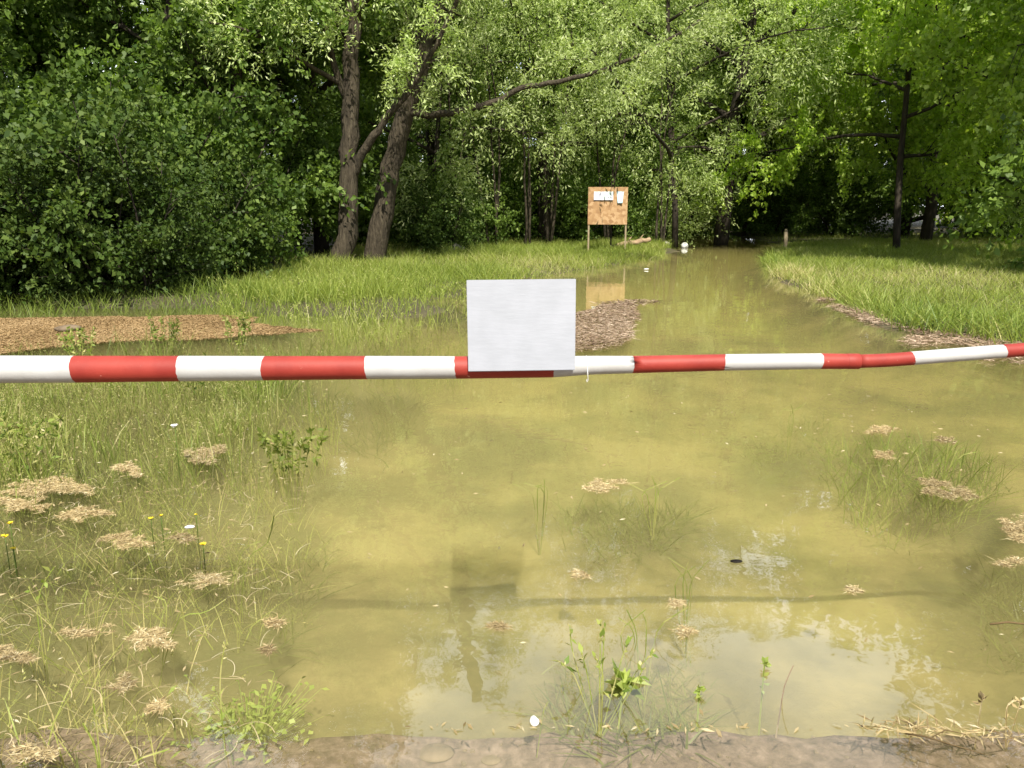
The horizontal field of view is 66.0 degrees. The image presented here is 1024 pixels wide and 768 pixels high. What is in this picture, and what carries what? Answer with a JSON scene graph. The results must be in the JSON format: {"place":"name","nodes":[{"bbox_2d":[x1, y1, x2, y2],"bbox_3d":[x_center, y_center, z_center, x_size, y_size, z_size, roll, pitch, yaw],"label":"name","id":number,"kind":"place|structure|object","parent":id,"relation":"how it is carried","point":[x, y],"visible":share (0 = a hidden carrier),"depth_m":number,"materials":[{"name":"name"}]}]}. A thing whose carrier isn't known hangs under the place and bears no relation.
{"place":"outdoors","nodes":[
{"label":"outdoors","id":0,"kind":"place"},
{"bbox_2d":[0,337,355,521],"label":"marsh grass","id":1,"kind":"structure","parent":0,"point":[17,412],"depth_m":5.48,"materials":[{"name":"plant"}]},
{"bbox_2d":[0,380,461,767],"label":"drowned grass","id":2,"kind":"structure","parent":0,"point":[390,411],"depth_m":4.18,"materials":[{"name":"plant"}]},
{"bbox_2d":[0,233,844,313],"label":"flood water","id":3,"kind":"structure","parent":0,"point":[704,268],"depth_m":16.71,"materials":[{"name":"liquid"}]},
{"bbox_2d":[0,642,41,665],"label":"straw clump","id":4,"kind":"object","parent":3,"relation":"on","point":[20,656],"visible":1,"depth_m":2.68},
{"bbox_2d":[0,495,63,512],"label":"straw clump","id":5,"kind":"object","parent":3,"relation":"on","point":[8,500],"visible":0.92,"depth_m":4.03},
{"bbox_2d":[4,732,62,767],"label":"straw clump","id":6,"kind":"object","parent":3,"relation":"on","point":[28,749],"visible":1,"depth_m":2.21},
{"bbox_2d":[0,475,94,497],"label":"straw clump","id":7,"kind":"object","parent":3,"relation":"on","point":[39,488],"visible":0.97,"depth_m":4.27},
{"bbox_2d":[53,504,116,523],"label":"straw clump","id":8,"kind":"object","parent":3,"relation":"on","point":[71,514],"visible":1,"depth_m":3.91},
{"bbox_2d":[54,618,117,638],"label":"straw clump","id":9,"kind":"object","parent":3,"relation":"on","point":[81,631],"visible":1,"depth_m":2.83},
{"bbox_2d":[100,671,140,695],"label":"straw clump","id":10,"kind":"object","parent":3,"relation":"on","point":[122,681],"visible":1,"depth_m":2.52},
{"bbox_2d":[94,528,157,549],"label":"straw clump","id":11,"kind":"object","parent":3,"relation":"on","point":[125,537],"visible":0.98,"depth_m":3.60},
{"bbox_2d":[110,460,144,477],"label":"straw clump","id":12,"kind":"object","parent":3,"relation":"on","point":[130,466],"visible":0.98,"depth_m":4.57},
{"bbox_2d":[117,624,176,653],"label":"straw clump","id":13,"kind":"object","parent":3,"relation":"on","point":[153,633],"visible":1,"depth_m":2.78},
{"bbox_2d":[141,694,174,717],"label":"straw clump","id":14,"kind":"object","parent":3,"relation":"on","point":[159,704],"visible":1,"depth_m":2.41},
{"bbox_2d":[0,314,323,353],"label":"duff mat","id":15,"kind":"object","parent":3,"relation":"on","point":[119,324],"visible":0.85,"depth_m":9.69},
{"bbox_2d":[181,443,229,464],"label":"straw clump","id":16,"kind":"object","parent":3,"relation":"on","point":[201,454],"visible":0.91,"depth_m":4.86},
{"bbox_2d":[174,571,239,589],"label":"straw clump","id":17,"kind":"object","parent":3,"relation":"on","point":[213,578],"visible":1,"depth_m":3.22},
{"bbox_2d":[0,374,1023,767],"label":"straw scraps","id":18,"kind":"object","parent":3,"relation":"on","point":[270,618],"visible":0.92,"depth_m":2.95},
{"bbox_2d":[575,301,643,351],"bbox_3d":[0.942,-0.823,10.297,2.014,0.161,4.427,0,13,0],"label":"debris raft","id":19,"kind":"object","parent":3,"relation":"on","point":[601,316],"visible":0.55,"depth_m":9.89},
{"bbox_2d":[582,477,640,493],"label":"straw clump","id":20,"kind":"object","parent":3,"relation":"on","point":[604,486],"visible":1,"depth_m":4.30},
{"bbox_2d":[814,296,1023,363],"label":"debris raft","id":21,"kind":"object","parent":3,"relation":"on","point":[916,339],"visible":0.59,"depth_m":8.99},
{"bbox_2d":[914,476,952,495],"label":"straw clump","id":22,"kind":"object","parent":3,"relation":"on","point":[933,483],"visible":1,"depth_m":4.30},
{"bbox_2d":[848,702,1023,751],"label":"reed litter","id":23,"kind":"object","parent":3,"relation":"on","point":[917,727],"visible":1,"depth_m":2.30,"materials":[{"name":"plant"}]},
{"bbox_2d":[933,484,981,501],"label":"straw clump","id":24,"kind":"object","parent":3,"relation":"on","point":[962,490],"visible":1,"depth_m":4.17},
{"bbox_2d":[991,512,1023,542],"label":"straw clump","id":25,"kind":"object","parent":3,"relation":"on","point":[1011,528],"visible":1,"depth_m":3.73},
{"bbox_2d":[0,211,1023,767],"bbox_3d":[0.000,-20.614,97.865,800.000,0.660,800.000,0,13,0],"label":"ground","id":26,"kind":"structure","parent":0,"point":[394,647],"depth_m":4.01,"materials":[{"name":"liquid"}]},
{"bbox_2d":[0,0,57,122],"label":"tree","id":27,"kind":"object","parent":26,"relation":"on","point":[31,84],"visible":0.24,"depth_m":14.26,"materials":[{"name":"green plant"}]},
{"bbox_2d":[0,410,63,499],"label":"leafy weed","id":28,"kind":"object","parent":26,"relation":"on","point":[21,427],"visible":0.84,"depth_m":4.54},
{"bbox_2d":[21,566,54,699],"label":"grass stalk","id":29,"kind":"object","parent":26,"relation":"on","point":[45,584],"depth_m":2.77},
{"bbox_2d":[0,47,98,204],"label":"shrub","id":30,"kind":"object","parent":26,"relation":"on","point":[33,111],"visible":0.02,"depth_m":13.61,"materials":[{"name":"green plant"}]},
{"bbox_2d":[56,326,95,355],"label":"leafy weed","id":31,"kind":"object","parent":26,"relation":"on","point":[71,338],"visible":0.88,"depth_m":7.78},
{"bbox_2d":[0,84,199,304],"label":"shrub","id":32,"kind":"object","parent":26,"relation":"on","point":[26,252],"visible":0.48,"depth_m":11.61,"materials":[{"name":"green plant"}]},
{"bbox_2d":[0,0,227,158],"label":"tree","id":33,"kind":"object","parent":26,"relation":"on","point":[101,81],"visible":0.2,"depth_m":16.18,"materials":[{"name":"green plant"}]},
{"bbox_2d":[0,80,242,297],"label":"shrub","id":34,"kind":"object","parent":26,"relation":"on","point":[79,134],"visible":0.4,"depth_m":11.93,"materials":[{"name":"green plant"}]},
{"bbox_2d":[0,86,249,299],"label":"shrub","id":35,"kind":"object","parent":26,"relation":"on","point":[18,164],"visible":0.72,"depth_m":11.96,"materials":[{"name":"green plant"}]},
{"bbox_2d":[82,693,173,767],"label":"grass stalk","id":36,"kind":"object","parent":26,"relation":"on","point":[94,746],"depth_m":2.15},
{"bbox_2d":[5,0,284,166],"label":"tree","id":37,"kind":"object","parent":26,"relation":"on","point":[124,16],"visible":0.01,"depth_m":26.28,"materials":[{"name":"green plant"}]},
{"bbox_2d":[145,313,180,355],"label":"leafy weed","id":38,"kind":"object","parent":26,"relation":"on","point":[175,330],"visible":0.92,"depth_m":8.18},
{"bbox_2d":[0,28,327,270],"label":"shrub","id":39,"kind":"object","parent":26,"relation":"on","point":[213,110],"visible":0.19,"depth_m":15.25,"materials":[{"name":"green plant"}]},
{"bbox_2d":[0,271,327,332],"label":"flooded grass","id":40,"kind":"structure","parent":26,"relation":"on","point":[46,304],"depth_m":11.77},
{"bbox_2d":[0,0,348,269],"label":"tree","id":41,"kind":"object","parent":26,"relation":"on","point":[228,14],"visible":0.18,"depth_m":16.44,"materials":[{"name":"green plant"}]},
{"bbox_2d":[39,113,310,283],"bbox_3d":[-6.376,-3.290,14.915,4.648,3.242,4.097,-12,17,-42],"label":"shrub","id":42,"kind":"object","parent":26,"relation":"on","point":[252,236],"visible":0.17,"depth_m":15.02,"materials":[{"name":"green plant"}]},
{"bbox_2d":[0,464,364,767],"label":"marsh grass","id":43,"kind":"structure","parent":26,"relation":"on","point":[193,602],"depth_m":3.48,"materials":[{"name":"plant"}]},
{"bbox_2d":[0,0,366,245],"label":"tree","id":44,"kind":"object","parent":26,"relation":"on","point":[51,45],"visible":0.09,"depth_m":18.78,"materials":[{"name":"green plant"}]},
{"bbox_2d":[40,59,368,272],"bbox_3d":[-6.795,-4.483,17.175,6.694,4.762,6.345,2,13,11],"label":"shrub","id":45,"kind":"object","parent":26,"relation":"on","point":[316,177],"visible":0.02,"depth_m":17.78,"materials":[{"name":"green plant"}]},
{"bbox_2d":[36,0,412,239],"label":"tree","id":46,"kind":"object","parent":26,"relation":"on","point":[181,65],"visible":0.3,"depth_m":17.03,"materials":[{"name":"green plant"}]},
{"bbox_2d":[0,323,466,398],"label":"marsh grass","id":47,"kind":"structure","parent":26,"relation":"on","point":[428,384],"depth_m":8.26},
{"bbox_2d":[221,308,251,355],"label":"leafy weed","id":48,"kind":"object","parent":26,"relation":"on","point":[244,326],"visible":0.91,"depth_m":8.18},
{"bbox_2d":[166,670,328,767],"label":"submerged plant","id":49,"kind":"object","parent":26,"relation":"on","point":[247,728],"visible":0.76,"depth_m":2.53,"materials":[{"name":"green plant"}]},
{"bbox_2d":[236,515,274,652],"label":"grass stalk","id":50,"kind":"object","parent":26,"relation":"on","point":[242,588],"depth_m":3.19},
{"bbox_2d":[257,425,329,522],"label":"leafy weed","id":51,"kind":"object","parent":26,"relation":"on","point":[264,441],"visible":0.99,"depth_m":4.55,"materials":[{"name":"green plant"}]},
{"bbox_2d":[172,11,436,245],"bbox_3d":[-7.804,-13.734,26.915,9.856,18.223,10.449,-9,16,-36],"label":"tree","id":52,"kind":"object","parent":26,"relation":"on","point":[367,98],"depth_m":27.01,"materials":[{"name":"green plant"}]},
{"bbox_2d":[185,0,475,253],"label":"tree","id":53,"kind":"object","parent":26,"relation":"on","point":[321,240],"visible":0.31,"depth_m":20.37,"materials":[{"name":"green plant"}]},
{"bbox_2d":[177,0,492,261],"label":"willow tree","id":54,"kind":"object","parent":26,"relation":"on","point":[348,85],"visible":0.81,"depth_m":17.32,"materials":[{"name":"green plant"}]},
{"bbox_2d":[201,254,526,387],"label":"flooded grass","id":55,"kind":"structure","parent":26,"relation":"on","point":[357,333],"depth_m":10.88,"materials":[{"name":"plant"}]},
{"bbox_2d":[286,114,447,247],"bbox_3d":[-4.356,-6.605,26.855,6.091,4.572,6.426,3,13,15],"label":"shrub","id":56,"kind":"object","parent":26,"relation":"on","point":[363,233],"visible":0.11,"depth_m":25.14,"materials":[{"name":"green plant"}]},
{"bbox_2d":[290,0,551,213],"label":"tree","id":57,"kind":"object","parent":26,"relation":"on","point":[432,145],"visible":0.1,"depth_m":30.05,"materials":[{"name":"green plant"}]},
{"bbox_2d":[225,0,622,247],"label":"willow tree","id":58,"kind":"object","parent":26,"relation":"on","point":[459,162],"visible":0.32,"depth_m":24.33,"materials":[{"name":"green plant"}]},
{"bbox_2d":[420,743,453,762],"bbox_3d":[-0.238,1.144,2.443,0.122,0.028,0.085,0,13,0],"label":"sunken stone","id":59,"kind":"object","parent":26,"relation":"on","point":[435,753],"visible":1,"depth_m":2.43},
{"bbox_2d":[388,179,488,254],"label":"shrub","id":60,"kind":"object","parent":26,"relation":"on","point":[427,226],"visible":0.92,"depth_m":22.65,"materials":[{"name":"green plant"}]},
{"bbox_2d":[203,233,681,303],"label":"bank grass","id":61,"kind":"structure","parent":26,"relation":"on","point":[568,252],"depth_m":18.32,"materials":[{"name":"plant"}]},
{"bbox_2d":[360,33,524,169],"bbox_3d":[-3.477,-14.742,34.487,9.093,16.812,9.640,-2,13,-8],"label":"tree","id":62,"kind":"object","parent":26,"relation":"on","point":[422,151],"visible":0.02,"depth_m":33.55,"materials":[{"name":"green plant"}]},
{"bbox_2d":[390,139,517,244],"bbox_3d":[-2.797,-6.594,27.622,5.584,4.191,5.890,4,13,18],"label":"shrub","id":63,"kind":"object","parent":26,"relation":"on","point":[488,216],"visible":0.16,"depth_m":27.14,"materials":[{"name":"green plant"}]},
{"bbox_2d":[420,0,503,211],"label":"sapling","id":64,"kind":"object","parent":26,"relation":"on","point":[448,105],"visible":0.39,"depth_m":25.27,"materials":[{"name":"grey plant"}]},
{"bbox_2d":[444,0,521,245],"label":"sapling","id":65,"kind":"object","parent":26,"relation":"on","point":[496,197],"visible":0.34,"depth_m":26.07,"materials":[{"name":"green plant"}]},
{"bbox_2d":[0,343,1023,382],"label":"barrier pole","id":66,"kind":"object","parent":26,"relation":"on","point":[52,369],"visible":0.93,"depth_m":2.38,"materials":[{"name":"metal"}]},
{"bbox_2d":[467,279,575,371],"bbox_3d":[0.027,-0.174,2.343,0.324,0.270,0.075,0,13,0],"label":"blank board","id":67,"kind":"object","parent":66,"relation":"attached to","point":[522,325],"visible":1,"depth_m":2.33,"materials":[{"name":"white paint"}]},
{"bbox_2d":[440,139,597,243],"bbox_3d":[-0.035,-6.817,28.437,5.584,4.191,5.890,-10,16,-38],"label":"shrub","id":68,"kind":"object","parent":26,"relation":"on","point":[512,221],"visible":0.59,"depth_m":27.79,"materials":[{"name":"green plant"}]},
{"bbox_2d":[486,5,552,245],"bbox_3d":[0.198,-8.173,25.676,2.193,7.752,3.501,0,13,-2],"label":"sapling","id":69,"kind":"object","parent":26,"relation":"on","point":[527,202],"visible":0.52,"depth_m":25.49,"materials":[{"name":"green plant"}]},
{"bbox_2d":[513,479,547,554],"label":"grass stalk","id":70,"kind":"object","parent":26,"relation":"on","point":[537,513],"depth_m":4.12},
{"bbox_2d":[394,0,688,243],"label":"willow tree","id":71,"kind":"object","parent":26,"relation":"on","point":[542,218],"visible":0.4,"depth_m":25.13,"materials":[{"name":"green plant"}]},
{"bbox_2d":[441,0,661,232],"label":"tree","id":72,"kind":"object","parent":26,"relation":"on","point":[575,166],"visible":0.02,"depth_m":32.71,"materials":[{"name":"green plant"}]},
{"bbox_2d":[364,0,741,261],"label":"willow tree","id":73,"kind":"object","parent":26,"relation":"on","point":[382,217],"visible":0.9,"depth_m":18.46,"materials":[{"name":"green plant"}]},
{"bbox_2d":[521,0,601,243],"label":"sapling","id":74,"kind":"object","parent":26,"relation":"on","point":[552,215],"visible":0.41,"depth_m":26.04,"materials":[{"name":"green plant"}]},
{"bbox_2d":[518,148,652,241],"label":"shrub","id":75,"kind":"object","parent":26,"relation":"on","point":[578,224],"visible":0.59,"depth_m":28.36,"materials":[{"name":"green plant"}]},
{"bbox_2d":[551,619,657,736],"bbox_3d":[0.288,0.911,2.473,0.330,0.390,0.148,0,13,0],"label":"weed bunch","id":76,"kind":"object","parent":26,"relation":"on","point":[602,633],"visible":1,"depth_m":2.46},
{"bbox_2d":[587,187,627,249],"bbox_3d":[2.927,-4.850,24.344,1.197,2.389,0.616,1,13,3],"label":"notice board","id":77,"kind":"object","parent":26,"relation":"on","point":[607,205],"visible":0.96,"depth_m":23.99,"materials":[{"name":"brown wood"}]},
{"bbox_2d":[570,10,655,239],"bbox_3d":[3.677,-8.860,27.695,3.685,8.159,2.308,-10,16,-37],"label":"sapling","id":78,"kind":"object","parent":26,"relation":"on","point":[612,185],"visible":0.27,"depth_m":28.02,"materials":[{"name":"green plant"}]},
{"bbox_2d":[598,659,651,731],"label":"broad leaf plant","id":79,"kind":"object","parent":26,"relation":"on","point":[625,677],"visible":0.85,"depth_m":2.53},
{"bbox_2d":[534,0,726,190],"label":"tree","id":80,"kind":"object","parent":26,"relation":"on","point":[641,129],"visible":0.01,"depth_m":40.14,"materials":[{"name":"green plant"}]},
{"bbox_2d":[530,0,760,218],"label":"tree","id":81,"kind":"object","parent":26,"relation":"on","point":[628,135],"visible":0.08,"depth_m":34.36,"materials":[{"name":"green plant"}]},
{"bbox_2d":[573,129,723,239],"bbox_3d":[4.846,-7.673,31.573,6.091,4.572,6.426,-4,14,-19],"label":"shrub","id":82,"kind":"object","parent":26,"relation":"on","point":[625,164],"visible":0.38,"depth_m":29.65,"materials":[{"name":"green plant"}]},
{"bbox_2d":[619,607,687,712],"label":"grass stalk","id":83,"kind":"object","parent":26,"relation":"on","point":[645,652],"depth_m":2.79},
{"bbox_2d":[630,476,679,539],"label":"grass stalk","id":84,"kind":"object","parent":26,"relation":"on","point":[655,514],"depth_m":4.12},
{"bbox_2d":[604,139,738,246],"bbox_3d":[5.988,-7.085,29.525,5.652,4.420,6.191,2,13,8],"label":"shrub","id":85,"kind":"object","parent":26,"relation":"on","point":[687,208],"visible":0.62,"depth_m":28.98,"materials":[{"name":"green plant"}]},
{"bbox_2d":[645,31,703,242],"bbox_3d":[5.591,-8.301,27.330,2.006,7.250,2.182,3,13,12],"label":"sapling","id":86,"kind":"object","parent":26,"relation":"on","point":[662,232],"visible":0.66,"depth_m":27.16,"materials":[{"name":"green plant"}]},
{"bbox_2d":[470,0,891,247],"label":"willow tree","id":87,"kind":"object","parent":26,"relation":"on","point":[630,95],"visible":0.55,"depth_m":24.73,"materials":[{"name":"green plant"}]},
{"bbox_2d":[668,557,707,658],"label":"grass stalk","id":88,"kind":"object","parent":26,"relation":"on","point":[686,640],"depth_m":3.16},
{"bbox_2d":[649,163,751,235],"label":"shrub","id":89,"kind":"object","parent":26,"relation":"on","point":[712,223],"visible":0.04,"depth_m":40.04,"materials":[{"name":"green plant"}]},
{"bbox_2d":[600,0,876,243],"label":"willow tree","id":90,"kind":"object","parent":26,"relation":"on","point":[739,96],"visible":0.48,"depth_m":28.21,"materials":[{"name":"green plant"}]},
{"bbox_2d":[667,0,830,229],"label":"tree","id":91,"kind":"object","parent":26,"relation":"on","point":[720,129],"visible":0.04,"depth_m":40.86,"materials":[{"name":"green plant"}]},
{"bbox_2d":[487,413,1023,767],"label":"drowned grass","id":92,"kind":"structure","parent":26,"relation":"on","point":[622,514],"depth_m":3.77,"materials":[{"name":"plant"}]},
{"bbox_2d":[758,656,771,734],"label":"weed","id":93,"kind":"object","parent":26,"relation":"on","point":[765,662],"visible":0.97,"depth_m":2.63,"materials":[{"name":"green plant"}]},
{"bbox_2d":[714,154,828,234],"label":"shrub","id":94,"kind":"object","parent":26,"relation":"on","point":[762,223],"visible":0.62,"depth_m":36.62,"materials":[{"name":"green plant"}]},
{"bbox_2d":[639,0,910,236],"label":"broadleaf tree","id":95,"kind":"object","parent":26,"relation":"on","point":[745,114],"visible":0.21,"depth_m":35.54,"materials":[{"name":"green plant"}]},
{"bbox_2d":[712,13,880,204],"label":"tree","id":96,"kind":"object","parent":26,"relation":"on","point":[774,152],"visible":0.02,"depth_m":41.36,"materials":[{"name":"green plant"}]},
{"bbox_2d":[739,21,901,224],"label":"tree","id":97,"kind":"object","parent":26,"relation":"on","point":[743,123],"visible":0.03,"depth_m":40.65,"materials":[{"name":"green plant"}]},
{"bbox_2d":[758,144,916,236],"bbox_3d":[14.384,-8.407,34.760,6.091,4.572,6.426,2,13,7],"label":"shrub","id":98,"kind":"object","parent":26,"relation":"on","point":[839,216],"visible":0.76,"depth_m":34.29,"materials":[{"name":"green plant"}]},
{"bbox_2d":[693,0,1023,248],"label":"broadleaf tree","id":99,"kind":"object","parent":26,"relation":"on","point":[921,12],"visible":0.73,"depth_m":25.40,"materials":[{"name":"green plant"}]},
{"bbox_2d":[761,0,1003,238],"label":"tree","id":100,"kind":"object","parent":26,"relation":"on","point":[907,208],"visible":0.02,"depth_m":33.46,"materials":[{"name":"green plant"}]},
{"bbox_2d":[746,230,1023,326],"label":"bank grass","id":101,"kind":"structure","parent":26,"relation":"on","point":[881,247],"depth_m":17.49,"materials":[{"name":"plant"}]},
{"bbox_2d":[751,248,1023,358],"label":"bank grass","id":102,"kind":"structure","parent":26,"relation":"on","point":[785,271],"depth_m":10.39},
{"bbox_2d":[761,0,1023,240],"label":"broadleaf tree","id":103,"kind":"object","parent":26,"relation":"on","point":[892,122],"visible":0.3,"depth_m":27.33,"materials":[{"name":"green plant"}]},
{"bbox_2d":[784,419,1023,548],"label":"marsh grass","id":104,"kind":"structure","parent":26,"relation":"on","point":[895,488],"depth_m":4.80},
{"bbox_2d":[850,57,973,226],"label":"tree","id":105,"kind":"object","parent":26,"relation":"on","point":[886,164],"visible":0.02,"depth_m":41.11,"materials":[{"name":"green plant"}]},
{"bbox_2d":[880,0,1023,251],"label":"broadleaf tree","id":106,"kind":"object","parent":26,"relation":"on","point":[1010,66],"visible":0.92,"depth_m":19.79,"materials":[{"name":"green plant"}]},
{"bbox_2d":[918,145,1023,239],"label":"shrub","id":107,"kind":"object","parent":26,"relation":"on","point":[986,233],"visible":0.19,"depth_m":31.64,"materials":[{"name":"green plant"}]},
{"bbox_2d":[939,0,1023,271],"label":"broadleaf tree","id":108,"kind":"object","parent":26,"relation":"on","point":[994,202],"visible":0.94,"depth_m":16.22,"materials":[{"name":"green plant"}]},
{"bbox_2d":[962,188,1023,244],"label":"shrub","id":109,"kind":"object","parent":26,"relation":"on","point":[1012,221],"visible":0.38,"depth_m":27.60,"materials":[{"name":"green plant"}]},
{"bbox_2d":[1004,696,1023,751],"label":"withered sprig","id":110,"kind":"object","parent":26,"relation":"on","point":[1016,699],"visible":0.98,"depth_m":2.39,"materials":[{"name":"plant"}]},
{"bbox_2d":[0,726,1023,767],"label":"gravel","id":111,"kind":"structure","parent":0,"point":[302,762],"depth_m":2.40,"materials":[{"name":"gravel"}]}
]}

